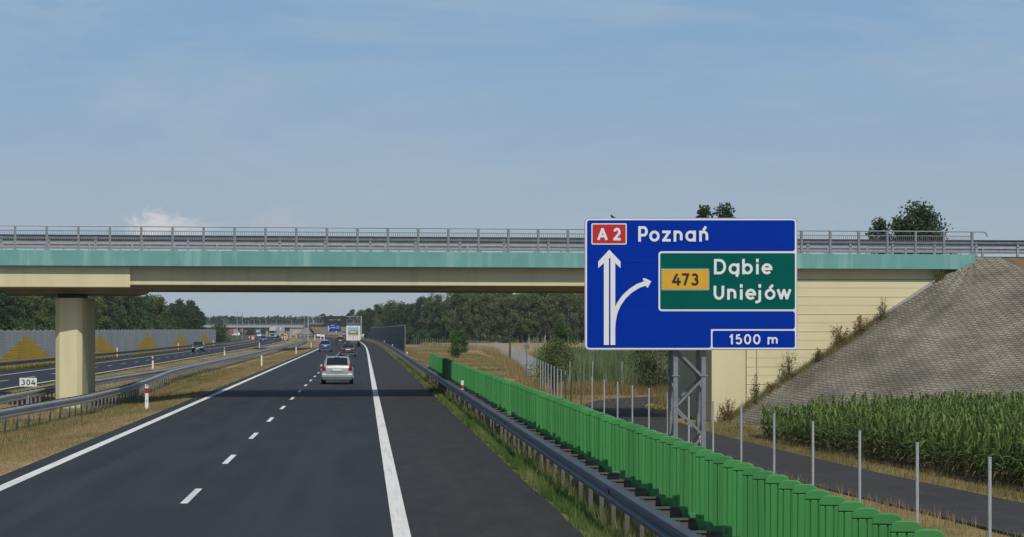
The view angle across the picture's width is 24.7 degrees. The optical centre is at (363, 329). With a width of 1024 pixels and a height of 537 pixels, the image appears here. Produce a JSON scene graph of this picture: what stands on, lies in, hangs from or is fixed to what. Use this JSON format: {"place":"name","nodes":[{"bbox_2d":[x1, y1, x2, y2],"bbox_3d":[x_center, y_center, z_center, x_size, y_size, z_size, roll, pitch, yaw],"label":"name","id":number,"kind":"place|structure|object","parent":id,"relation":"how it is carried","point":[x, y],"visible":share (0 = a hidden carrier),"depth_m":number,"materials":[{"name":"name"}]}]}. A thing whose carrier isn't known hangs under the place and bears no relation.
{"place":"outdoors","nodes":[
{"label":"outdoors","id":0,"kind":"place"},
{"bbox_2d":[0,344,222,371],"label":"verge grass","id":1,"kind":"structure","parent":0,"point":[52,364],"depth_m":267.62,"materials":[{"name":"plant"}]},
{"bbox_2d":[0,349,275,419],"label":"median grass","id":2,"kind":"structure","parent":0,"point":[188,360],"depth_m":180.12,"materials":[{"name":"plant"}]},
{"bbox_2d":[0,335,287,390],"bbox_3d":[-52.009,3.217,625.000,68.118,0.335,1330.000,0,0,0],"label":"opposite road","id":3,"kind":"structure","parent":0,"point":[42,374],"depth_m":227.43,"materials":[{"name":"grey asphalt"}]},
{"bbox_2d":[192,341,204,351],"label":"car","id":4,"kind":"object","parent":3,"relation":"on","point":[198,345],"visible":1,"depth_m":328.67,"materials":[{"name":"paint"}]},
{"bbox_2d":[268,327,279,337],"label":"lorry","id":5,"kind":"object","parent":3,"relation":"on","point":[273,332],"visible":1,"depth_m":855.34,"materials":[{"name":"white metal"}]},
{"bbox_2d":[0,335,392,536],"bbox_3d":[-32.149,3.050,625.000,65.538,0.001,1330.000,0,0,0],"label":"road","id":6,"kind":"structure","parent":0,"point":[306,461],"depth_m":49.66,"materials":[{"name":"grey asphalt"}]},
{"bbox_2d":[0,335,410,536],"bbox_3d":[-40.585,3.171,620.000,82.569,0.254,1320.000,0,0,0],"label":"road markings","id":7,"kind":"object","parent":6,"relation":"on","point":[400,525],"visible":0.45,"depth_m":54.93,"materials":[{"name":"paint"}]},
{"bbox_2d":[318,341,332,351],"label":"car","id":8,"kind":"object","parent":6,"relation":"on","point":[325,345],"visible":1,"depth_m":317.04,"materials":[{"name":"paint"}]},
{"bbox_2d":[320,355,354,383],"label":"car","id":9,"kind":"object","parent":6,"relation":"on","point":[337,368],"visible":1,"depth_m":129.09,"materials":[{"name":"paint"}]},
{"bbox_2d":[339,344,356,356],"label":"car","id":10,"kind":"object","parent":6,"relation":"on","point":[347,349],"visible":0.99,"depth_m":259.75,"materials":[{"name":"paint"}]},
{"bbox_2d":[346,325,359,345],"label":"lorry","id":11,"kind":"object","parent":6,"relation":"on","point":[352,333],"visible":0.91,"depth_m":413.98,"materials":[{"name":"white metal"}]},
{"bbox_2d":[346,326,359,339],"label":"rear door","id":12,"kind":"structure","parent":11,"relation":"in","point":[348,337],"depth_m":413.99,"materials":[{"name":"white metal"}]},
{"bbox_2d":[303,327,412,337],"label":"embankment","id":13,"kind":"structure","parent":0,"point":[320,330],"depth_m":1147.55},
{"bbox_2d":[0,334,1023,536],"bbox_3d":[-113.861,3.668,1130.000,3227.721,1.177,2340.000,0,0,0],"label":"ground","id":14,"kind":"structure","parent":0,"point":[317,341],"depth_m":100.35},
{"bbox_2d":[0,292,13,330],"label":"pine tree","id":15,"kind":"object","parent":14,"relation":"on","point":[7,308],"visible":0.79,"depth_m":326.67,"materials":[{"name":"green plant"}]},
{"bbox_2d":[0,295,25,323],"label":"pine tree","id":16,"kind":"object","parent":14,"relation":"on","point":[15,307],"visible":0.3,"depth_m":332.25,"materials":[{"name":"green plant"}]},
{"bbox_2d":[0,314,28,330],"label":"undergrowth bush","id":17,"kind":"object","parent":14,"relation":"on","point":[10,325],"visible":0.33,"depth_m":326.62,"materials":[{"name":"green plant"}]},
{"bbox_2d":[11,296,39,330],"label":"broadleaf tree","id":18,"kind":"object","parent":14,"relation":"on","point":[23,304],"visible":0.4,"depth_m":336.49,"materials":[{"name":"green plant"}]},
{"bbox_2d":[20,378,36,403],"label":"kilometre sign","id":19,"kind":"object","parent":14,"relation":"on","point":[28,382],"visible":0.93,"depth_m":86.69,"materials":[{"name":"metal"}]},
{"bbox_2d":[25,296,47,323],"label":"birch tree","id":20,"kind":"object","parent":14,"relation":"on","point":[40,316],"visible":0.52,"depth_m":341.52,"materials":[{"name":"green plant"}]},
{"bbox_2d":[42,298,54,320],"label":"birch tree","id":21,"kind":"object","parent":14,"relation":"on","point":[50,310],"visible":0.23,"depth_m":355.24,"materials":[{"name":"green plant"}]},
{"bbox_2d":[88,296,108,329],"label":"birch tree","id":22,"kind":"object","parent":14,"relation":"on","point":[99,320],"visible":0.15,"depth_m":394.98,"materials":[{"name":"green plant"}]},
{"bbox_2d":[94,296,110,329],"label":"birch tree","id":23,"kind":"object","parent":14,"relation":"on","point":[102,310],"visible":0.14,"depth_m":402.79,"materials":[{"name":"green plant"}]},
{"bbox_2d":[0,329,215,368],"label":"noise barrier","id":24,"kind":"object","parent":14,"relation":"on","point":[15,345],"visible":0.66,"depth_m":281.20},
{"bbox_2d":[99,296,119,329],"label":"pine tree","id":25,"kind":"object","parent":14,"relation":"on","point":[115,307],"visible":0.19,"depth_m":410.92,"materials":[{"name":"green plant"}]},
{"bbox_2d":[99,296,128,329],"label":"broadleaf tree","id":26,"kind":"object","parent":14,"relation":"on","point":[117,314],"visible":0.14,"depth_m":419.40,"materials":[{"name":"green plant"}]},
{"bbox_2d":[0,338,250,370],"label":"crash barrier","id":27,"kind":"object","parent":14,"relation":"on","point":[21,362],"visible":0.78,"depth_m":272.66,"materials":[{"name":"metal"}]},
{"bbox_2d":[118,296,137,329],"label":"broadleaf tree","id":28,"kind":"object","parent":14,"relation":"on","point":[127,300],"visible":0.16,"depth_m":431.46,"materials":[{"name":"green plant"}]},
{"bbox_2d":[131,296,156,329],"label":"broadleaf tree","id":29,"kind":"object","parent":14,"relation":"on","point":[142,315],"visible":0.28,"depth_m":445.78,"materials":[{"name":"green plant"}]},
{"bbox_2d":[0,335,305,407],"bbox_3d":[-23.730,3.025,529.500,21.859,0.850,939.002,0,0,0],"label":"crash barrier","id":30,"kind":"object","parent":14,"relation":"on","point":[22,395],"visible":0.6,"depth_m":123.23,"materials":[{"name":"metal"}]},
{"bbox_2d":[144,301,162,329],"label":"broadleaf tree","id":31,"kind":"object","parent":14,"relation":"on","point":[153,311],"visible":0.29,"depth_m":462.15,"materials":[{"name":"green plant"}]},
{"bbox_2d":[0,336,307,432],"bbox_3d":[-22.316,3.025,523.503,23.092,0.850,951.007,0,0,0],"label":"crash barrier","id":32,"kind":"object","parent":14,"relation":"on","point":[38,407],"visible":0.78,"depth_m":101.72,"materials":[{"name":"metal"}]},
{"bbox_2d":[0,348,314,474],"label":"median grass","id":33,"kind":"structure","parent":14,"relation":"on","point":[44,443],"depth_m":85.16,"materials":[{"name":"beige plant"}]},
{"bbox_2d":[147,294,174,329],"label":"birch tree","id":34,"kind":"object","parent":14,"relation":"on","point":[160,301],"visible":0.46,"depth_m":468.01,"materials":[{"name":"green plant"}]},
{"bbox_2d":[180,307,194,329],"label":"pine tree","id":35,"kind":"object","parent":14,"relation":"on","point":[185,311],"visible":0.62,"depth_m":519.57,"materials":[{"name":"green plant"}]},
{"bbox_2d":[186,308,201,328],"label":"pine tree","id":36,"kind":"object","parent":14,"relation":"on","point":[196,317],"visible":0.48,"depth_m":530.86,"materials":[{"name":"green plant"}]},
{"bbox_2d":[210,322,231,341],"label":"undergrowth bush","id":37,"kind":"object","parent":14,"relation":"on","point":[221,335],"visible":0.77,"depth_m":638.71,"materials":[{"name":"green plant"}]},
{"bbox_2d":[204,324,317,335],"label":"overpass","id":38,"kind":"object","parent":14,"relation":"on","point":[297,328],"visible":0.61,"depth_m":1150.00,"materials":[{"name":"grey concrete"}]},
{"bbox_2d":[203,314,351,333],"bbox_3d":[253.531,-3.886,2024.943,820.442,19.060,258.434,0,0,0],"label":"distant wood","id":39,"kind":"object","parent":14,"relation":"on","point":[234,320],"visible":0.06,"depth_m":1928.33,"materials":[{"name":"green plant"}]},
{"bbox_2d":[327,324,340,336],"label":"direction sign","id":40,"kind":"object","parent":14,"relation":"on","point":[333,327],"visible":0.94,"depth_m":1050.00,"materials":[{"name":"metal"}]},
{"bbox_2d":[308,316,361,339],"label":"sign gantry","id":41,"kind":"object","parent":14,"relation":"on","point":[334,319],"visible":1,"depth_m":749.40,"materials":[{"name":"metal"}]},
{"bbox_2d":[370,325,405,354],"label":"roadside screen","id":42,"kind":"object","parent":14,"relation":"on","point":[395,336],"visible":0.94,"depth_m":411.50,"materials":[{"name":"metal"}]},
{"bbox_2d":[379,299,397,326],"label":"broadleaf tree","id":43,"kind":"object","parent":14,"relation":"on","point":[387,315],"visible":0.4,"depth_m":671.68,"materials":[{"name":"green plant"}]},
{"bbox_2d":[387,301,409,330],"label":"broadleaf tree","id":44,"kind":"object","parent":14,"relation":"on","point":[398,309],"visible":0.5,"depth_m":662.60,"materials":[{"name":"green plant"}]},
{"bbox_2d":[411,300,423,334],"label":"spruce tree","id":45,"kind":"object","parent":14,"relation":"on","point":[418,310],"visible":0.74,"depth_m":639.39,"materials":[{"name":"green plant"}]},
{"bbox_2d":[419,299,435,334],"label":"birch tree","id":46,"kind":"object","parent":14,"relation":"on","point":[428,304],"visible":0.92,"depth_m":627.02,"materials":[{"name":"green plant"}]},
{"bbox_2d":[424,293,444,333],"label":"birch tree","id":47,"kind":"object","parent":14,"relation":"on","point":[438,298],"visible":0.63,"depth_m":627.38,"materials":[{"name":"green plant"}]},
{"bbox_2d":[430,303,441,336],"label":"pine tree","id":48,"kind":"object","parent":14,"relation":"on","point":[435,325],"visible":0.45,"depth_m":624.31,"materials":[{"name":"green plant"}]},
{"bbox_2d":[425,327,449,342],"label":"undergrowth bush","id":49,"kind":"object","parent":14,"relation":"on","point":[434,335],"visible":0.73,"depth_m":616.71,"materials":[{"name":"green plant"}]},
{"bbox_2d":[292,335,583,536],"bbox_3d":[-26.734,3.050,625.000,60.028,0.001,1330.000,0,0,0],"label":"road shoulder","id":50,"kind":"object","parent":14,"relation":"on","point":[456,476],"visible":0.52,"depth_m":48.31},
{"bbox_2d":[434,300,451,335],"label":"birch tree","id":51,"kind":"object","parent":14,"relation":"on","point":[442,308],"visible":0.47,"depth_m":614.65,"materials":[{"name":"green plant"}]},
{"bbox_2d":[441,293,464,333],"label":"birch tree","id":52,"kind":"object","parent":14,"relation":"on","point":[452,319],"visible":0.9,"depth_m":606.17,"materials":[{"name":"green plant"}]},
{"bbox_2d":[442,293,474,335],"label":"broadleaf tree","id":53,"kind":"object","parent":14,"relation":"on","point":[462,298],"visible":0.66,"depth_m":606.72,"materials":[{"name":"green plant"}]},
{"bbox_2d":[447,330,470,357],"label":"young tree","id":54,"kind":"object","parent":14,"relation":"on","point":[456,337],"visible":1,"depth_m":334.17,"materials":[{"name":"green plant"}]},
{"bbox_2d":[416,338,508,355],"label":"wire fence","id":55,"kind":"object","parent":14,"relation":"on","point":[497,344],"visible":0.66,"depth_m":430.13,"materials":[{"name":"metal"}]},
{"bbox_2d":[457,293,481,341],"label":"birch tree","id":56,"kind":"object","parent":14,"relation":"on","point":[466,313],"visible":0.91,"depth_m":603.31,"materials":[{"name":"green plant"}]},
{"bbox_2d":[429,353,513,414],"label":"green screen","id":57,"kind":"object","parent":14,"relation":"on","point":[494,390],"visible":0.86,"depth_m":80.82,"materials":[{"name":"metal"}]},
{"bbox_2d":[420,342,532,355],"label":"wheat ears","id":58,"kind":"object","parent":14,"relation":"on","point":[485,347],"visible":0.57,"depth_m":451.16,"materials":[{"name":"beige plant"}]},
{"bbox_2d":[468,293,487,336],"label":"birch tree","id":59,"kind":"object","parent":14,"relation":"on","point":[477,320],"visible":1,"depth_m":598.72,"materials":[{"name":"green plant"}]},
{"bbox_2d":[0,250,974,421],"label":"overpass","id":60,"kind":"object","parent":14,"relation":"on","point":[843,290],"visible":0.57,"depth_m":102.12,"materials":[{"name":"teal paint"}]},
{"bbox_2d":[0,225,987,254],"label":"bridge railing","id":61,"kind":"object","parent":60,"relation":"on","point":[478,233],"visible":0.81,"depth_m":101.31,"materials":[{"name":"metal"}]},
{"bbox_2d":[0,234,1023,256],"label":"crash barrier","id":62,"kind":"object","parent":60,"relation":"on","point":[1017,244],"visible":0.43,"depth_m":102.56,"materials":[{"name":"metal"}]},
{"bbox_2d":[3,242,1023,256],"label":"crash barrier","id":63,"kind":"object","parent":60,"relation":"on","point":[1006,250],"visible":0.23,"depth_m":111.22,"materials":[{"name":"metal"}]},
{"bbox_2d":[473,293,503,335],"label":"birch tree","id":64,"kind":"object","parent":14,"relation":"on","point":[488,303],"visible":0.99,"depth_m":597.88,"materials":[{"name":"green plant"}]},
{"bbox_2d":[487,295,507,336],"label":"birch tree","id":65,"kind":"object","parent":14,"relation":"on","point":[492,324],"visible":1,"depth_m":597.30,"materials":[{"name":"green plant"}]},
{"bbox_2d":[296,334,721,536],"bbox_3d":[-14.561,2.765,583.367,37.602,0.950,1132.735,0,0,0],"label":"crash barrier","id":66,"kind":"object","parent":14,"relation":"on","point":[651,514],"visible":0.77,"depth_m":39.33,"materials":[{"name":"metal"}]},
{"bbox_2d":[511,383,625,479],"bbox_3d":[4.113,1.961,50.300,0.284,1.037,25.800,0,0,0],"label":"green screen","id":67,"kind":"object","parent":66,"relation":"on","point":[589,433],"visible":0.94,"depth_m":45.05,"materials":[{"name":"plastic"}]},
{"bbox_2d":[619,422,705,517],"bbox_3d":[4.144,1.962,32.947,0.272,1.036,8.105,0,0,0],"label":"green screen","id":68,"kind":"object","parent":66,"relation":"on","point":[660,465],"visible":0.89,"depth_m":31.74,"materials":[{"name":"plastic"}]},
{"bbox_2d":[695,449,944,536],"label":"green screen","id":69,"kind":"object","parent":66,"relation":"on","point":[736,498],"visible":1,"depth_m":23.14,"materials":[{"name":"plastic"}]},
{"bbox_2d":[497,294,521,335],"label":"birch tree","id":70,"kind":"object","parent":14,"relation":"on","point":[508,306],"visible":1,"depth_m":595.96,"materials":[{"name":"green plant"}]},
{"bbox_2d":[507,294,531,342],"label":"birch tree","id":71,"kind":"object","parent":14,"relation":"on","point":[519,304],"visible":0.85,"depth_m":597.95,"materials":[{"name":"green plant"}]},
{"bbox_2d":[511,345,535,385],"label":"wire fence","id":72,"kind":"object","parent":14,"relation":"on","point":[524,358],"visible":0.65,"depth_m":221.10,"materials":[{"name":"metal"}]},
{"bbox_2d":[514,293,546,342],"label":"birch tree","id":73,"kind":"object","parent":14,"relation":"on","point":[528,328],"visible":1,"depth_m":593.99,"materials":[{"name":"green plant"}]},
{"bbox_2d":[403,346,665,409],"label":"mown grass","id":74,"kind":"structure","parent":14,"relation":"on","point":[420,355],"depth_m":266.97,"materials":[{"name":"plant"}]},
{"bbox_2d":[524,294,547,342],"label":"birch tree","id":75,"kind":"object","parent":14,"relation":"on","point":[535,310],"visible":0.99,"depth_m":594.71,"materials":[{"name":"green plant"}]},
{"bbox_2d":[535,295,554,342],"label":"birch tree","id":76,"kind":"object","parent":14,"relation":"on","point":[544,304],"visible":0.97,"depth_m":593.61,"materials":[{"name":"green plant"}]},
{"bbox_2d":[440,343,663,354],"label":"wheat field","id":77,"kind":"structure","parent":14,"relation":"on","point":[517,346],"depth_m":489.35,"materials":[{"name":"beige plant"}]},
{"bbox_2d":[524,336,584,387],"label":"willow bush","id":78,"kind":"object","parent":14,"relation":"on","point":[550,353],"visible":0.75,"depth_m":159.99,"materials":[{"name":"green plant"}]},
{"bbox_2d":[544,295,566,336],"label":"birch tree","id":79,"kind":"object","parent":14,"relation":"on","point":[556,304],"visible":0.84,"depth_m":593.62,"materials":[{"name":"green plant"}]},
{"bbox_2d":[544,323,579,382],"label":"willow bush","id":80,"kind":"object","parent":14,"relation":"on","point":[562,330],"visible":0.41,"depth_m":171.71,"materials":[{"name":"green plant"}]},
{"bbox_2d":[557,293,579,342],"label":"birch tree","id":81,"kind":"object","parent":14,"relation":"on","point":[571,319],"visible":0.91,"depth_m":590.82,"materials":[{"name":"green plant"}]},
{"bbox_2d":[571,293,583,336],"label":"birch tree","id":82,"kind":"object","parent":14,"relation":"on","point":[579,298],"visible":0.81,"depth_m":593.63,"materials":[{"name":"green plant"}]},
{"bbox_2d":[531,342,667,387],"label":"reeds","id":83,"kind":"object","parent":14,"relation":"on","point":[606,365],"visible":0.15,"depth_m":166.71,"materials":[{"name":"green plant"}]},
{"bbox_2d":[622,350,667,388],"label":"willow bush","id":84,"kind":"object","parent":14,"relation":"on","point":[653,370],"visible":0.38,"depth_m":152.49,"materials":[{"name":"green plant"}]},
{"bbox_2d":[650,386,667,405],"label":"tall dry grass","id":85,"kind":"structure","parent":14,"relation":"on","point":[663,400],"depth_m":128.82,"materials":[{"name":"beige plant"}]},
{"bbox_2d":[584,218,796,446],"bbox_3d":[7.443,0.758,53.437,4.834,6.584,0.926,0,0,0],"label":"direction sign","id":86,"kind":"object","parent":14,"relation":"on","point":[673,286],"visible":0.95,"depth_m":52.99,"materials":[{"name":"metal"}]},
{"bbox_2d":[695,204,713,217],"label":"poplar tree","id":87,"kind":"object","parent":14,"relation":"on","point":[702,212],"visible":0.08,"depth_m":239.69,"materials":[{"name":"green plant"}]},
{"bbox_2d":[712,202,735,217],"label":"poplar tree","id":88,"kind":"object","parent":14,"relation":"on","point":[725,212],"visible":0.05,"depth_m":239.78,"materials":[{"name":"green plant"}]},
{"bbox_2d":[538,359,1023,536],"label":"wire fence","id":89,"kind":"object","parent":14,"relation":"on","point":[990,527],"visible":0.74,"depth_m":58.47,"materials":[{"name":"metal"}]},
{"bbox_2d":[678,418,1023,501],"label":"roadside grass","id":90,"kind":"structure","parent":14,"relation":"on","point":[778,445],"depth_m":71.28,"materials":[{"name":"plant"}]},
{"bbox_2d":[730,257,1023,425],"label":"paved slope","id":91,"kind":"structure","parent":14,"relation":"on","point":[961,329],"depth_m":100.95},
{"bbox_2d":[718,399,738,420],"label":"weed plant","id":92,"kind":"object","parent":91,"relation":"on","point":[727,414],"visible":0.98,"depth_m":103.35,"materials":[{"name":"green plant"}]},
{"bbox_2d":[751,372,760,403],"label":"weed plant","id":93,"kind":"object","parent":91,"relation":"on","point":[756,391],"visible":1,"depth_m":103.41,"materials":[{"name":"green plant"}]},
{"bbox_2d":[779,350,798,379],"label":"weed plant","id":94,"kind":"object","parent":91,"relation":"on","point":[788,371],"visible":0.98,"depth_m":103.71,"materials":[{"name":"green plant"}]},
{"bbox_2d":[719,306,893,422],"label":"slope grass","id":95,"kind":"structure","parent":91,"relation":"on","point":[747,405],"depth_m":103.89,"materials":[{"name":"plant"}]},
{"bbox_2d":[722,269,953,419],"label":"edge kerb","id":96,"kind":"structure","parent":91,"relation":"on","point":[918,291],"depth_m":105.06,"materials":[{"name":"grey concrete"}]},
{"bbox_2d":[830,324,848,345],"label":"weed plant","id":97,"kind":"object","parent":91,"relation":"on","point":[838,335],"visible":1,"depth_m":104.24,"materials":[{"name":"green plant"}]},
{"bbox_2d":[853,313,871,335],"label":"weed plant","id":98,"kind":"object","parent":91,"relation":"on","point":[859,326],"visible":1,"depth_m":104.17,"materials":[{"name":"green plant"}]},
{"bbox_2d":[865,216,891,253],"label":"poplar tree","id":99,"kind":"object","parent":14,"relation":"on","point":[879,224],"visible":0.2,"depth_m":232.65,"materials":[{"name":"green plant"}]},
{"bbox_2d":[747,462,1023,536],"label":"roadside grass","id":100,"kind":"structure","parent":14,"relation":"on","point":[926,517],"depth_m":50.49,"materials":[{"name":"green plant"}]},
{"bbox_2d":[884,214,904,253],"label":"poplar tree","id":101,"kind":"object","parent":14,"relation":"on","point":[893,221],"visible":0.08,"depth_m":231.85,"materials":[{"name":"green plant"}]},
{"bbox_2d":[888,197,960,254],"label":"poplar tree","id":102,"kind":"object","parent":14,"relation":"on","point":[920,218],"visible":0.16,"depth_m":228.97,"materials":[{"name":"green plant"}]},
{"bbox_2d":[0,0,1023,322],"label":"sky","id":103,"kind":"structure","parent":0,"point":[820,114],"materials":[{"name":"blue"}]},
{"bbox_2d":[482,349,559,396],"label":"tall dry grass","id":104,"kind":"structure","parent":0,"point":[513,367],"depth_m":203.18,"materials":[{"name":"brown plant"}]},
{"bbox_2d":[392,356,654,536],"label":"verge grass","id":105,"kind":"structure","parent":0,"point":[550,490],"depth_m":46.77,"materials":[{"name":"green plant"}]},
{"bbox_2d":[549,376,667,395],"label":"tall dry grass","id":106,"kind":"structure","parent":0,"point":[611,389],"depth_m":147.71,"materials":[{"name":"beige plant"}]},
{"bbox_2d":[585,396,1023,536],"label":"service road","id":107,"kind":"structure","parent":0,"point":[872,482],"depth_m":62.50,"materials":[{"name":"grey asphalt"}]},
{"bbox_2d":[750,385,1023,491],"bbox_3d":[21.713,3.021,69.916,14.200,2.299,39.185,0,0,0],"label":"corn field","id":108,"kind":"structure","parent":0,"point":[979,429],"depth_m":71.96,"materials":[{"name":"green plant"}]},
{"bbox_2d":[1003,258,1023,269],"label":"embankment","id":109,"kind":"structure","parent":0,"point":[1018,262],"depth_m":105.90,"materials":[{"name":"soil"}]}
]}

